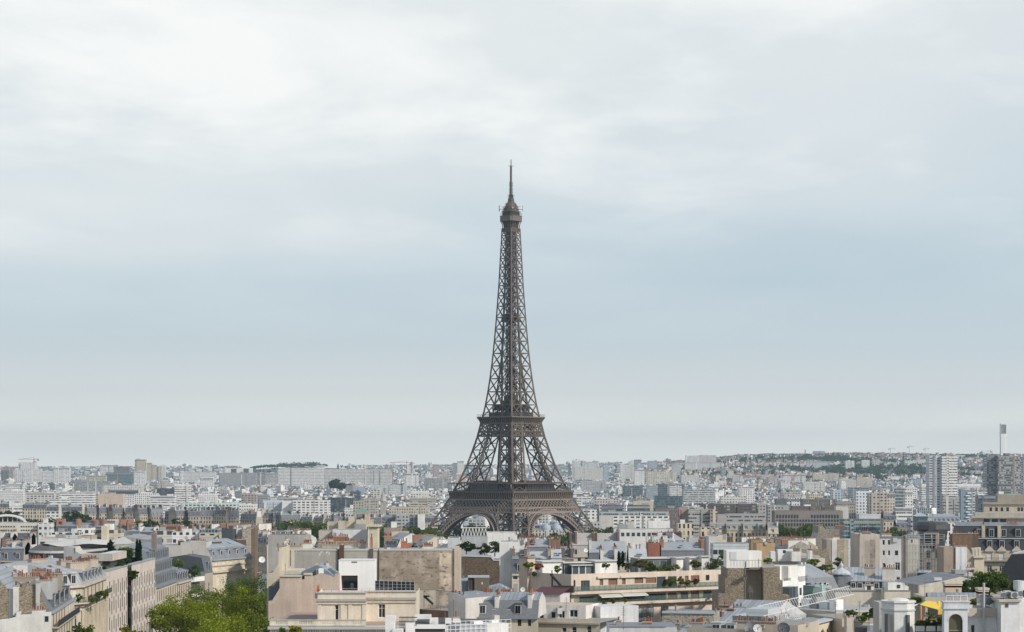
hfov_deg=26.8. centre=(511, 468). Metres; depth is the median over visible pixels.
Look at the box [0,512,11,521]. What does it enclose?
city tree
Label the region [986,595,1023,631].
flat roofed house
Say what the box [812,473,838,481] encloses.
apartment block
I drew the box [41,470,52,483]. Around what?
apartment block
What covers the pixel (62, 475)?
tower block
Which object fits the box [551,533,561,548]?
apartment block
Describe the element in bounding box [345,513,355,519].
town house
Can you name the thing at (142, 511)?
town house
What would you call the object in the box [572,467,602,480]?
apartment block
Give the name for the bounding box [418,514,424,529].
apartment block
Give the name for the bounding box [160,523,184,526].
town house
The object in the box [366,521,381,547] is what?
apartment block
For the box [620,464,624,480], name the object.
tower block
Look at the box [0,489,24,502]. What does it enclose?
apartment block
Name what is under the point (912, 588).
town house
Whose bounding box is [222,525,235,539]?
apartment block
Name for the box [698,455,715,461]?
apartment block
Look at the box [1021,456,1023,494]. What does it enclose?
tower block
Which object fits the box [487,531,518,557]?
apartment block
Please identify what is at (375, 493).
apartment block
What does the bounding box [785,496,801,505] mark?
apartment block
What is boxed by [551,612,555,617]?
window
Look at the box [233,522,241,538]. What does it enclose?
apartment block
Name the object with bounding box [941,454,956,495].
tower block
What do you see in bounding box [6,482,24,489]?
apartment block
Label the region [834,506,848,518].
apartment block
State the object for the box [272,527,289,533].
apartment block
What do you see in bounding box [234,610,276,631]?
plane tree
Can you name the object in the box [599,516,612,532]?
apartment block
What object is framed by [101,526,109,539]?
apartment block
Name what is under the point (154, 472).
tower block
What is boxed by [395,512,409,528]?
office block
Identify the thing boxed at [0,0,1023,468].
sky
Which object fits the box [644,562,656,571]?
potted shrub
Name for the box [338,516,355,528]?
apartment block
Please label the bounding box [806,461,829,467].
apartment block
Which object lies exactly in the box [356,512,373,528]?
apartment block
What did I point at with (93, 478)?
office block
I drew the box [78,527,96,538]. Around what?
apartment block
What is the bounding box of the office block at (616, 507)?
[593,503,622,520]
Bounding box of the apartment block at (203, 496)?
[198,491,217,502]
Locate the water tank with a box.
[1013,580,1023,589]
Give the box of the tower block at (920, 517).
[913,512,927,531]
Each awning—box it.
[918,600,940,609]
[938,601,941,614]
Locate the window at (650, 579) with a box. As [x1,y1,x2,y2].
[646,577,655,582]
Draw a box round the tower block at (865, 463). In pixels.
[861,460,869,467]
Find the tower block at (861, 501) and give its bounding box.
[855,491,868,513]
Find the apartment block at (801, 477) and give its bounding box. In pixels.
[782,474,805,482]
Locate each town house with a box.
[0,500,11,513]
[0,529,17,554]
[0,537,31,563]
[18,527,36,547]
[23,501,34,520]
[35,501,48,521]
[46,503,61,521]
[56,517,80,531]
[61,503,68,519]
[68,503,84,515]
[81,518,105,528]
[84,504,98,519]
[86,519,117,528]
[98,503,112,519]
[106,518,133,528]
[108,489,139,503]
[108,504,124,519]
[118,520,135,535]
[125,504,141,519]
[127,521,142,534]
[134,504,148,522]
[140,524,158,534]
[147,505,163,524]
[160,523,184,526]
[162,524,188,530]
[164,507,169,524]
[165,537,253,631]
[168,506,187,523]
[172,566,192,629]
[188,507,200,525]
[189,523,205,530]
[199,506,213,526]
[211,521,237,532]
[214,506,229,523]
[226,522,250,528]
[228,507,238,523]
[240,510,262,524]
[242,522,271,530]
[257,508,268,516]
[257,570,266,585]
[258,526,266,538]
[258,529,283,573]
[262,508,273,525]
[273,511,282,526]
[278,511,299,523]
[284,529,316,547]
[287,524,312,535]
[292,528,306,533]
[301,513,313,522]
[313,513,327,524]
[324,515,332,525]
[332,513,344,520]
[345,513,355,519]
[357,514,370,518]
[364,514,380,523]
[383,513,394,526]
[383,526,413,547]
[410,533,438,547]
[425,514,437,531]
[436,536,460,547]
[448,590,489,618]
[512,545,526,591]
[517,536,541,546]
[519,533,543,537]
[527,535,550,550]
[527,541,549,559]
[536,535,560,548]
[550,544,561,560]
[561,542,573,561]
[569,527,594,561]
[587,536,625,571]
[595,529,618,540]
[599,543,617,572]
[626,536,646,571]
[648,530,685,541]
[659,536,703,556]
[677,519,692,540]
[699,523,708,535]
[704,534,732,541]
[709,524,721,534]
[711,529,726,541]
[741,534,767,541]
[755,536,772,541]
[770,535,797,542]
[774,533,815,556]
[794,535,819,556]
[880,511,895,535]
[880,530,905,584]
[893,517,907,534]
[903,534,921,598]
[926,512,959,545]
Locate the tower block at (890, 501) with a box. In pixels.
[887,493,894,512]
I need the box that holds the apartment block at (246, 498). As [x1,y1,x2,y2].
[241,492,256,503]
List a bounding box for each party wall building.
[275,532,460,607]
[822,534,849,574]
[937,538,984,580]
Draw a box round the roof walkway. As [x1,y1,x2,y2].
[760,586,852,610]
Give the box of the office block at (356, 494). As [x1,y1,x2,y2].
[350,490,360,500]
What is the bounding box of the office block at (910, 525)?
[908,518,933,533]
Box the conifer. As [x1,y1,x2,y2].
[104,539,116,551]
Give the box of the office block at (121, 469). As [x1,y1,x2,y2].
[114,466,129,471]
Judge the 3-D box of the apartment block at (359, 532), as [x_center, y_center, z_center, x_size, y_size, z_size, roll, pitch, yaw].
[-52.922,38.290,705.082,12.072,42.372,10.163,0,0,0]
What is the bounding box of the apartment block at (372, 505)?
[364,497,378,514]
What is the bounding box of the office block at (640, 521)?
[612,515,668,528]
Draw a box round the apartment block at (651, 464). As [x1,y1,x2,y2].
[647,460,656,467]
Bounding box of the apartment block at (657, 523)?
[647,518,669,527]
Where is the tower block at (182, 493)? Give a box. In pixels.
[175,484,190,505]
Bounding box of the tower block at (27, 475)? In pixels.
[14,469,42,482]
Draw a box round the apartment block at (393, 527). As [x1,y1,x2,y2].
[384,521,401,543]
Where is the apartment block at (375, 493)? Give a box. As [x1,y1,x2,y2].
[371,489,380,500]
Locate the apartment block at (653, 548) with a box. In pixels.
[646,532,660,556]
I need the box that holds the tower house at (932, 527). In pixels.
[914,511,950,571]
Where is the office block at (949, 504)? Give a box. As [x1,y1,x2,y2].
[941,494,958,513]
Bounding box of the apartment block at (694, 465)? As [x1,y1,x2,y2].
[684,462,722,471]
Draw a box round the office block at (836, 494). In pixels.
[831,489,841,500]
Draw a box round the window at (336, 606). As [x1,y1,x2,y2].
[335,605,338,618]
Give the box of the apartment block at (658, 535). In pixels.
[650,527,668,541]
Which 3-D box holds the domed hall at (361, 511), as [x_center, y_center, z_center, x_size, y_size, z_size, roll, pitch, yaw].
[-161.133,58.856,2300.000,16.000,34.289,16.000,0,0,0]
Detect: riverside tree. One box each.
[272,519,300,530]
[293,520,317,525]
[299,523,318,538]
[309,523,326,530]
[379,525,389,547]
[407,526,424,534]
[420,527,439,534]
[434,533,452,537]
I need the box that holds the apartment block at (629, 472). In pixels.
[625,465,633,479]
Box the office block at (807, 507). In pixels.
[789,504,833,509]
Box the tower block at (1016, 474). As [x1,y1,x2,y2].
[1013,456,1020,494]
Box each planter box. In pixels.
[915,626,924,630]
[926,626,934,630]
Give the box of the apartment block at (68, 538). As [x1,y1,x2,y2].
[56,533,84,539]
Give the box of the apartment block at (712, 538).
[706,535,718,562]
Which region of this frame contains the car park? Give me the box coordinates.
[725,513,764,522]
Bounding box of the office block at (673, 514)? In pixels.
[654,506,677,531]
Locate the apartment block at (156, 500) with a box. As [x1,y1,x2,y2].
[150,494,176,506]
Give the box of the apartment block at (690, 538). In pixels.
[686,535,705,555]
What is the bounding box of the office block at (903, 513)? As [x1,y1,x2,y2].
[893,507,911,519]
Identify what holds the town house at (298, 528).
on the ground
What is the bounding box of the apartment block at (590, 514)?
[583,509,596,531]
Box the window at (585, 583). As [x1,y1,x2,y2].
[581,580,588,590]
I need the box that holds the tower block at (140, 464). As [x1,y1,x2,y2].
[135,459,146,470]
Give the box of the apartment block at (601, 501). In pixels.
[594,497,619,504]
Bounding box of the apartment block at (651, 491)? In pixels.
[646,485,657,498]
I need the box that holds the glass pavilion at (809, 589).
[803,584,831,599]
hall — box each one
[0,514,26,522]
[113,534,161,548]
[354,508,369,513]
[895,572,970,592]
[1002,550,1023,596]
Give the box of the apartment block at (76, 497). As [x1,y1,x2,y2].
[59,490,95,505]
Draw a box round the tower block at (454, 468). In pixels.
[452,462,456,479]
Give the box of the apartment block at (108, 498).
[98,492,124,510]
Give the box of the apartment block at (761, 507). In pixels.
[757,502,767,522]
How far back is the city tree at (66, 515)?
1847.91 m
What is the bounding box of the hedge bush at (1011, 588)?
[1002,582,1023,595]
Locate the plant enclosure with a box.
[445,615,510,631]
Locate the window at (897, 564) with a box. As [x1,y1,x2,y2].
[895,562,899,569]
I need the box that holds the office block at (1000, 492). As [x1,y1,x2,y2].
[996,491,1018,494]
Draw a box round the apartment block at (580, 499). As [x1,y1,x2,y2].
[576,495,590,505]
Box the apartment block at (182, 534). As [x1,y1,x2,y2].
[172,529,199,543]
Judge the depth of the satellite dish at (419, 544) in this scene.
474.09 m
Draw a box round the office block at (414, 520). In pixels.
[410,513,417,527]
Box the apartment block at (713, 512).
[710,509,716,522]
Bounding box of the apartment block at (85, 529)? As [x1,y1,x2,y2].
[77,525,94,534]
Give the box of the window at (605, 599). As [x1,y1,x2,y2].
[601,597,615,601]
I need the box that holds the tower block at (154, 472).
[152,464,156,480]
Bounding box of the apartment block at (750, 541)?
[748,539,762,549]
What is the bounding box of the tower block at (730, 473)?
[728,469,733,477]
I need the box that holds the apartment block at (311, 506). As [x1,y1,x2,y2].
[293,499,329,515]
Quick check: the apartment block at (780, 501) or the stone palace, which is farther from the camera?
the apartment block at (780, 501)
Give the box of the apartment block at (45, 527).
[38,518,53,544]
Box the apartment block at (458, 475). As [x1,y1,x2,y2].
[456,473,465,487]
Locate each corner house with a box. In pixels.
[0,545,112,631]
[169,551,212,616]
[766,520,778,536]
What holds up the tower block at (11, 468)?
on the ground
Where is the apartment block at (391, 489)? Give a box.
[371,484,406,494]
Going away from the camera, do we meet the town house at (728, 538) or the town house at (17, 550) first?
the town house at (17, 550)
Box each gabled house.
[0,564,79,631]
[268,561,339,631]
[662,605,719,631]
[811,523,844,556]
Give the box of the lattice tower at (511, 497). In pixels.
[427,164,594,536]
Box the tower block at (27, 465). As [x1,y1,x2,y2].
[18,461,36,468]
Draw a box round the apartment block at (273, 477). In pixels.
[265,472,278,484]
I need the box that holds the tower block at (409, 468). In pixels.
[407,464,412,472]
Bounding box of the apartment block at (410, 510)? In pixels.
[389,507,429,515]
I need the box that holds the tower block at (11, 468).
[3,466,15,478]
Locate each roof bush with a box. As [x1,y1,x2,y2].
[115,560,124,565]
[118,547,134,556]
[123,554,135,564]
[127,570,138,579]
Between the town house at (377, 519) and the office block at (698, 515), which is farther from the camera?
the town house at (377, 519)
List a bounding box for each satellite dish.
[416,541,422,548]
[744,621,755,631]
[753,624,761,631]
[777,622,789,631]
[977,594,986,604]
[985,594,990,606]
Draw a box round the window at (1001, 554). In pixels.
[999,552,1003,559]
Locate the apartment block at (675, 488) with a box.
[669,482,681,495]
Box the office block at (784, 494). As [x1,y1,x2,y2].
[780,490,801,498]
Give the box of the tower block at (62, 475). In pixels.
[53,467,70,482]
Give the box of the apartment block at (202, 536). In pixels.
[199,531,221,539]
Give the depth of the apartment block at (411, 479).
4600.00 m
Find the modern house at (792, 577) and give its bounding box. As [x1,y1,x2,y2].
[775,565,806,606]
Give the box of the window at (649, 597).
[644,593,664,599]
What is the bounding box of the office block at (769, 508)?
[766,505,791,522]
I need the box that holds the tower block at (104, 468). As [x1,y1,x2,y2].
[100,464,118,475]
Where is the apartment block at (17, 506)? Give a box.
[9,501,23,519]
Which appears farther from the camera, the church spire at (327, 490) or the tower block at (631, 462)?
the tower block at (631, 462)
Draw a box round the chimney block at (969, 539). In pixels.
[949,530,978,571]
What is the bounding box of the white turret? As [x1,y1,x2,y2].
[873,597,915,631]
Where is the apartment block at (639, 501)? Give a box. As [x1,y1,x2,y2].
[632,499,652,510]
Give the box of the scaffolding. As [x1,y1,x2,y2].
[907,534,944,576]
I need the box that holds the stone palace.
[974,495,1023,521]
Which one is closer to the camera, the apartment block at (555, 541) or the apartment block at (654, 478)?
the apartment block at (555, 541)
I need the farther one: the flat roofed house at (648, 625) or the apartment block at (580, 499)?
the apartment block at (580, 499)
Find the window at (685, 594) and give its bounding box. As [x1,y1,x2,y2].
[681,592,687,598]
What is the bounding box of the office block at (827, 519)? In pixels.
[772,510,842,536]
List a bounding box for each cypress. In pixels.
[134,539,138,560]
[137,539,142,560]
[617,551,620,567]
[620,551,624,568]
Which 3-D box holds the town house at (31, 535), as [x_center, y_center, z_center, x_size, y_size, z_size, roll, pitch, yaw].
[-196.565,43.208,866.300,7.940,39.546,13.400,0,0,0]
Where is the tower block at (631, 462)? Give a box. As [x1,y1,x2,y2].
[628,460,633,465]
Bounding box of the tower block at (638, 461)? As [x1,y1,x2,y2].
[634,459,641,468]
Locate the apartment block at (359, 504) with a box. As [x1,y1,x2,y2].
[353,500,364,512]
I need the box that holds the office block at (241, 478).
[219,472,256,486]
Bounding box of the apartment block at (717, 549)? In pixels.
[710,533,748,568]
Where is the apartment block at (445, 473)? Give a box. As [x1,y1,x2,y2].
[441,470,449,477]
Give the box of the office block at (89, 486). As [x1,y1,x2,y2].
[74,480,110,493]
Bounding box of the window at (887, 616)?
[885,614,890,631]
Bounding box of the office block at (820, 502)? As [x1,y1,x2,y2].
[800,498,836,505]
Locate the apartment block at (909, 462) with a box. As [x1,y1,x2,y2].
[904,460,915,465]
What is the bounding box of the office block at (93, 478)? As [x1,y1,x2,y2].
[86,475,106,480]
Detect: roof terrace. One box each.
[385,614,430,631]
[420,590,458,616]
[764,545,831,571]
[855,616,872,631]
[915,603,941,631]
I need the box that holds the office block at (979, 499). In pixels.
[975,494,994,511]
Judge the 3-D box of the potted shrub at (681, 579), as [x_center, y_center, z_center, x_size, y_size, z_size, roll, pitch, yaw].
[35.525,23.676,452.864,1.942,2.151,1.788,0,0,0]
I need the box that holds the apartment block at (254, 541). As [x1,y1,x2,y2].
[251,528,257,594]
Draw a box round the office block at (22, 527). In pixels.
[0,522,41,544]
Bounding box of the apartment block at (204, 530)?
[200,522,220,532]
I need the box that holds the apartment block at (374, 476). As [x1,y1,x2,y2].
[324,469,391,486]
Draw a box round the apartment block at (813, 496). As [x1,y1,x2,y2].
[807,493,821,498]
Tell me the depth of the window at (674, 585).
454.34 m
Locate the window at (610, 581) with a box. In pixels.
[608,579,616,584]
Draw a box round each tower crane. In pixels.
[720,482,739,495]
[761,482,768,501]
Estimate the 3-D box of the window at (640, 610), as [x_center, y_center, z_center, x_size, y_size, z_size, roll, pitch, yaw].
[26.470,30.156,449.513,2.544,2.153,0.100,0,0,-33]
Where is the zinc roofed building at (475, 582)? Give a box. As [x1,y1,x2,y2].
[461,575,511,591]
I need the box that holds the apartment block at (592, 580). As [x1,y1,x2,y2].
[519,556,720,621]
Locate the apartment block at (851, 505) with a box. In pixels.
[834,499,855,518]
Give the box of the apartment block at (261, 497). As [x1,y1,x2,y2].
[257,493,269,507]
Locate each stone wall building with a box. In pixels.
[461,554,498,585]
[712,549,788,611]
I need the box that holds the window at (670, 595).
[668,592,675,599]
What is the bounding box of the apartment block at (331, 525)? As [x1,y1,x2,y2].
[327,515,337,529]
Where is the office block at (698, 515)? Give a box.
[688,507,709,535]
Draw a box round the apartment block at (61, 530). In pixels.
[51,528,67,536]
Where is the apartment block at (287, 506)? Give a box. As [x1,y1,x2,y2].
[282,501,292,512]
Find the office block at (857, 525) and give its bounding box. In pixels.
[840,519,879,538]
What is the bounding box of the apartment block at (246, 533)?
[242,525,253,552]
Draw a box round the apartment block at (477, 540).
[461,527,487,554]
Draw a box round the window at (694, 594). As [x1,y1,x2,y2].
[691,591,698,598]
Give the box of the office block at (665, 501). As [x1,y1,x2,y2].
[654,496,681,506]
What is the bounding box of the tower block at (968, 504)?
[965,490,971,520]
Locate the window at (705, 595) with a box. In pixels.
[703,590,710,597]
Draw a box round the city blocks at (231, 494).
[0,451,1023,536]
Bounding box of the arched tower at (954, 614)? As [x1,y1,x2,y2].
[940,595,969,631]
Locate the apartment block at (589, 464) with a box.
[582,461,598,466]
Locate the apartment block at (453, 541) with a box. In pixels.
[448,535,459,547]
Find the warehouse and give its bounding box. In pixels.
[225,467,252,472]
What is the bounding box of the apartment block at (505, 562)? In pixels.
[499,537,519,588]
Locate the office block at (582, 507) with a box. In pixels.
[575,505,592,516]
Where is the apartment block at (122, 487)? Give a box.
[103,484,143,492]
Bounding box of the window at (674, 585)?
[668,576,675,586]
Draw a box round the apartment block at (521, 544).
[517,536,524,548]
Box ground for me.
[253,457,975,477]
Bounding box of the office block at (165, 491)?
[157,487,174,495]
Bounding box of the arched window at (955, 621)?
[949,614,961,631]
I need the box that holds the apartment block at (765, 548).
[753,542,774,563]
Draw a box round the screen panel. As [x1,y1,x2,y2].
[375,580,414,589]
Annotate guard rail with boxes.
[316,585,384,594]
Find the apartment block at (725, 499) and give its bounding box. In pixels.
[719,495,745,503]
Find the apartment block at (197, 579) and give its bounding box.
[189,571,204,623]
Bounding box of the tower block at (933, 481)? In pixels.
[926,455,940,513]
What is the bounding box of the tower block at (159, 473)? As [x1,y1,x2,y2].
[157,466,162,480]
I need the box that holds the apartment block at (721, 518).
[716,514,726,522]
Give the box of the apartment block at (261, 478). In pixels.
[257,472,265,484]
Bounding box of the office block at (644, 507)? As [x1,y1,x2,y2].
[627,503,649,510]
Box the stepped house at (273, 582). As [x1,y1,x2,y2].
[267,540,304,617]
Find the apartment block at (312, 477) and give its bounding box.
[279,468,323,486]
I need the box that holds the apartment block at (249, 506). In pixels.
[239,503,256,523]
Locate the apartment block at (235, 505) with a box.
[215,502,245,508]
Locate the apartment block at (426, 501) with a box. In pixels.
[410,496,435,507]
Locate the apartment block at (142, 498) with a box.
[135,492,158,504]
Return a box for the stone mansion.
[268,583,419,631]
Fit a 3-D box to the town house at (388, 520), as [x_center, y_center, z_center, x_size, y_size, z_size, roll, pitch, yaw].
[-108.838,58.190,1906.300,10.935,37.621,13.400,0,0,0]
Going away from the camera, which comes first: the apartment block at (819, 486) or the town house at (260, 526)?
the town house at (260, 526)
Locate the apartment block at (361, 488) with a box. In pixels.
[354,485,364,494]
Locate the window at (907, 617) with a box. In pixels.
[905,615,909,631]
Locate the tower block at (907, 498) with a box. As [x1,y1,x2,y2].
[903,491,912,517]
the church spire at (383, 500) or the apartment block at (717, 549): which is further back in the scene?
the church spire at (383, 500)
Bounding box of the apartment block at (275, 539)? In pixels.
[268,526,308,572]
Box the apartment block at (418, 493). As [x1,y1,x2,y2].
[411,489,428,496]
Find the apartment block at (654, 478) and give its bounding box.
[645,471,675,484]
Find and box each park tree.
[328,478,340,488]
[332,482,353,488]
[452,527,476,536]
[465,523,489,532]
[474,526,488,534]
[558,532,568,547]
[778,524,789,531]
[779,527,796,536]
[786,528,805,536]
[799,523,812,530]
[804,530,811,536]
[806,524,829,531]
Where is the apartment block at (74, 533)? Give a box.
[65,527,82,537]
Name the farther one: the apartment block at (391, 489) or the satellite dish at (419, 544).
the apartment block at (391, 489)
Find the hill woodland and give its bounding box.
[250,453,1022,482]
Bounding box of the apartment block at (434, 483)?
[424,477,450,489]
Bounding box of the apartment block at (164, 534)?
[156,527,175,545]
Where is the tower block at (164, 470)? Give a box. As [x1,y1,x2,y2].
[159,464,165,477]
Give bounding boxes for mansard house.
[116,530,177,631]
[468,587,545,631]
[794,551,838,587]
[953,518,1023,594]
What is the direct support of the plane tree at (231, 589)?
on the ground
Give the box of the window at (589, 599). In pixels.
[579,596,593,602]
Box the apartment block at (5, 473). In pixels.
[1,469,9,479]
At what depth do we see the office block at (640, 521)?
1880.00 m
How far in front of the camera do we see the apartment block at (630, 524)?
1000.00 m
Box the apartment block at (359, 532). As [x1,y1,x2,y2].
[333,522,368,547]
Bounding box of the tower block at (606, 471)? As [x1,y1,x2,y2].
[603,463,608,480]
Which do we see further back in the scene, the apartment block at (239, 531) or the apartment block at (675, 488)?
the apartment block at (675, 488)
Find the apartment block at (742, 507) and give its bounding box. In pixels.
[700,502,756,513]
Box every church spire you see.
[326,485,329,494]
[380,491,386,516]
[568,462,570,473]
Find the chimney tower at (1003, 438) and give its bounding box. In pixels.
[1000,424,1006,454]
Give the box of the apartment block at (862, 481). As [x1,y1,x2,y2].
[855,477,871,486]
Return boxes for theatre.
[29,537,114,561]
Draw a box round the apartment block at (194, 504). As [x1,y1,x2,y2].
[181,501,216,512]
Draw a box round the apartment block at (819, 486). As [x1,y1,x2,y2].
[801,481,824,491]
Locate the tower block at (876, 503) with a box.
[867,492,886,513]
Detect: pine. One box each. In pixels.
[456,541,476,553]
[477,543,489,554]
[483,541,498,555]
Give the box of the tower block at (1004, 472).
[993,453,1012,493]
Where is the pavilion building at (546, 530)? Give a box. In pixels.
[533,522,561,536]
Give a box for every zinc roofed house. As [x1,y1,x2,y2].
[715,587,806,621]
[913,579,979,613]
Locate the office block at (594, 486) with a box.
[580,480,605,493]
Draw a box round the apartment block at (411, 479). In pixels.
[405,472,418,486]
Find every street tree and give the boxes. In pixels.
[66,622,95,631]
[119,624,145,631]
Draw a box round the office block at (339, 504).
[329,496,354,512]
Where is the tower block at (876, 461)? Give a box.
[872,458,879,465]
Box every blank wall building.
[826,578,883,606]
[849,528,879,566]
[875,578,909,599]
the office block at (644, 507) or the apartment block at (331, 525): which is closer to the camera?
the apartment block at (331, 525)
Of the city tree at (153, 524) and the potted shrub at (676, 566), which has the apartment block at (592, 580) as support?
the potted shrub at (676, 566)
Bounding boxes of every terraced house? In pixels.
[538,602,637,631]
[687,604,837,631]
[810,601,872,631]
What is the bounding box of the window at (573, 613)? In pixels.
[570,610,577,616]
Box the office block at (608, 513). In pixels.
[599,510,668,515]
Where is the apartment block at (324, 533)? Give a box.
[319,528,332,547]
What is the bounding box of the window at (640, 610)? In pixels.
[638,608,642,617]
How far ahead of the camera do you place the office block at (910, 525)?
1481.99 m
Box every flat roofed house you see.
[415,611,504,631]
[606,604,676,631]
[710,615,818,631]
[797,597,871,616]
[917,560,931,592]
[939,564,973,576]
[962,583,996,631]
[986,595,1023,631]
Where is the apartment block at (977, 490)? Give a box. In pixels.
[970,487,986,518]
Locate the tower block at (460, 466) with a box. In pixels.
[457,460,463,473]
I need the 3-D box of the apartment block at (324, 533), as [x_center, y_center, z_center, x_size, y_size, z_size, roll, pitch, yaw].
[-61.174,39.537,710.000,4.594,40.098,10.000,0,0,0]
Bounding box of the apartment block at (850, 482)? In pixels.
[838,479,855,488]
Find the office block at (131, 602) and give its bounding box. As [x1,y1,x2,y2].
[98,551,155,631]
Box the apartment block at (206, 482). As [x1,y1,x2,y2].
[200,477,213,487]
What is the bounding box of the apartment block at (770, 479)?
[767,476,776,483]
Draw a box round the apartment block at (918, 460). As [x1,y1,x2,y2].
[916,458,925,462]
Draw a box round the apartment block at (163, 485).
[157,482,174,487]
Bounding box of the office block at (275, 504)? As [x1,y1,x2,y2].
[263,498,282,512]
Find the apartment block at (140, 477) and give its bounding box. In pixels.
[134,471,145,484]
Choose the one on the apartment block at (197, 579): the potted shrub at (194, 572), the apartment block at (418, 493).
the potted shrub at (194, 572)
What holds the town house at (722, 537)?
on the ground
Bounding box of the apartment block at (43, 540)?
[39,534,70,543]
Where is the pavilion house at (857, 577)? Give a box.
[831,558,894,587]
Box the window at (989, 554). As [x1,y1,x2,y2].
[987,552,991,559]
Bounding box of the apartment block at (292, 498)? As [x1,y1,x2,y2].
[267,495,303,500]
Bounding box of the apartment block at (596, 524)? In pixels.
[587,520,600,530]
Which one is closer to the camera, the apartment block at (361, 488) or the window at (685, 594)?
the window at (685, 594)
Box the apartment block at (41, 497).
[25,491,59,502]
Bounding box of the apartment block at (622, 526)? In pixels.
[613,524,627,532]
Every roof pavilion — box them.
[338,559,376,589]
[535,585,573,602]
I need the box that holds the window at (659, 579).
[657,577,664,586]
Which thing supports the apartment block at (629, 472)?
on the ground
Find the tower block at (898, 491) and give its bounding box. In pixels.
[894,487,904,506]
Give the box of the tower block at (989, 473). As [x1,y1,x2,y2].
[983,456,995,494]
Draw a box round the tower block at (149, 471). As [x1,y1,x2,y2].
[146,462,151,480]
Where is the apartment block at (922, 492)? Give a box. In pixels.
[919,484,982,502]
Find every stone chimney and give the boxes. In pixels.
[942,581,962,591]
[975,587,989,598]
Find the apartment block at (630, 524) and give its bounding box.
[625,516,634,527]
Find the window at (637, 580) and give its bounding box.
[635,577,642,582]
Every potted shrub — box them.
[75,593,82,602]
[88,594,95,604]
[94,591,102,601]
[101,589,109,600]
[173,558,184,568]
[188,565,200,577]
[278,627,285,631]
[289,625,301,631]
[522,561,533,570]
[533,563,543,569]
[554,565,561,573]
[625,562,634,568]
[633,559,648,570]
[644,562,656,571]
[653,565,664,570]
[665,565,672,570]
[668,578,676,584]
[672,564,679,569]
[677,576,684,585]
[689,559,701,569]
[691,578,699,585]
[706,558,722,569]
[763,558,772,563]
[807,559,820,565]
[822,564,834,571]
[832,557,842,566]
[845,610,852,617]
[856,615,866,623]
[862,612,872,620]
[908,596,921,603]
[914,620,927,625]
[926,611,932,621]
[932,620,941,631]
[970,598,976,604]
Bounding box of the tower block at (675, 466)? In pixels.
[671,462,679,476]
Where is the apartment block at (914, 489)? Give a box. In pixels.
[895,486,916,498]
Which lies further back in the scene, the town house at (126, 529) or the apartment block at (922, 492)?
the apartment block at (922, 492)
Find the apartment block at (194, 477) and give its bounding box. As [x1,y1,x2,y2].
[180,471,215,483]
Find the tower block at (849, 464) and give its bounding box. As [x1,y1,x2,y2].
[845,460,854,468]
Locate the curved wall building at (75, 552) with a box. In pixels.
[64,540,98,560]
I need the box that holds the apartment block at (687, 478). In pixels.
[681,474,698,482]
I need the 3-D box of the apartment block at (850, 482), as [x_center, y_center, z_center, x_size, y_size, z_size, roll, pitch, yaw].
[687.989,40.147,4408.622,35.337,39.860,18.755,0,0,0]
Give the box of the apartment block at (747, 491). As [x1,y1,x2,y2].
[738,485,753,503]
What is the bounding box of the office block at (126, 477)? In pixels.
[106,472,133,483]
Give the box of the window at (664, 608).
[661,606,667,616]
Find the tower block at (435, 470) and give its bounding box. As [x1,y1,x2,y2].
[433,464,438,477]
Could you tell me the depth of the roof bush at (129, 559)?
528.85 m
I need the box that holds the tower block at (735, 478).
[732,475,738,482]
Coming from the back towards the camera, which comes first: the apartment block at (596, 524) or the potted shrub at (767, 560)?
the apartment block at (596, 524)
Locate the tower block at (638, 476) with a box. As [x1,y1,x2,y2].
[634,468,644,484]
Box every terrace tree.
[962,579,981,591]
[971,569,1010,594]
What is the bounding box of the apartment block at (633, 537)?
[618,523,672,558]
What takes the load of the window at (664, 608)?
in the apartment block at (592, 580)
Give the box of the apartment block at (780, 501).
[775,499,786,504]
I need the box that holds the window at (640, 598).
[638,596,646,600]
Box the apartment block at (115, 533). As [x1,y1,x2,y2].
[94,524,123,539]
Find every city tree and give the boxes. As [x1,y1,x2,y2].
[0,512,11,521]
[3,510,20,521]
[22,518,41,521]
[61,510,77,521]
[68,511,92,522]
[136,519,154,526]
[145,522,159,526]
[168,518,191,525]
[595,526,613,532]
[886,525,907,535]
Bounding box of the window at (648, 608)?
[647,607,652,616]
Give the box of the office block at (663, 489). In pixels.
[656,483,683,495]
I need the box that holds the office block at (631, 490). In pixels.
[622,484,642,496]
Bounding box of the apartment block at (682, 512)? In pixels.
[678,507,688,522]
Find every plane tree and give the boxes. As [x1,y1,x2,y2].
[144,601,182,630]
[156,609,204,631]
[161,591,202,630]
[178,599,227,631]
[182,582,218,618]
[188,618,230,631]
[196,588,248,630]
[206,608,268,631]
[207,577,244,618]
[220,585,264,621]
[234,571,266,629]
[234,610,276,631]
[235,592,266,629]
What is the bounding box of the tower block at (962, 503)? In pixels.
[959,489,964,519]
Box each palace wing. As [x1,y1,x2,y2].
[709,523,725,533]
[725,523,742,541]
[742,523,757,536]
[757,523,765,535]
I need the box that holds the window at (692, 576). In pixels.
[691,575,698,582]
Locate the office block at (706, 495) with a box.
[682,488,714,503]
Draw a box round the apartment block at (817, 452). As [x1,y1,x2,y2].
[813,451,824,453]
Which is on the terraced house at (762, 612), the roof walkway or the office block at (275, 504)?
the roof walkway
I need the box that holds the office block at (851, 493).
[848,486,868,499]
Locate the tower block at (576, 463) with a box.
[572,459,579,466]
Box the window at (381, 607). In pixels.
[378,604,384,617]
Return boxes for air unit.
[1000,592,1005,598]
[1003,590,1010,598]
[1010,592,1017,598]
[1016,589,1023,598]
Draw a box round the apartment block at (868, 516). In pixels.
[856,514,880,518]
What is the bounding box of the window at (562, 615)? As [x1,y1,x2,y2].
[559,611,564,617]
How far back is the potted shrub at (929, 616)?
309.66 m
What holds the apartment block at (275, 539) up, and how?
on the ground
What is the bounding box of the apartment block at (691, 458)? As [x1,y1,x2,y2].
[685,455,698,461]

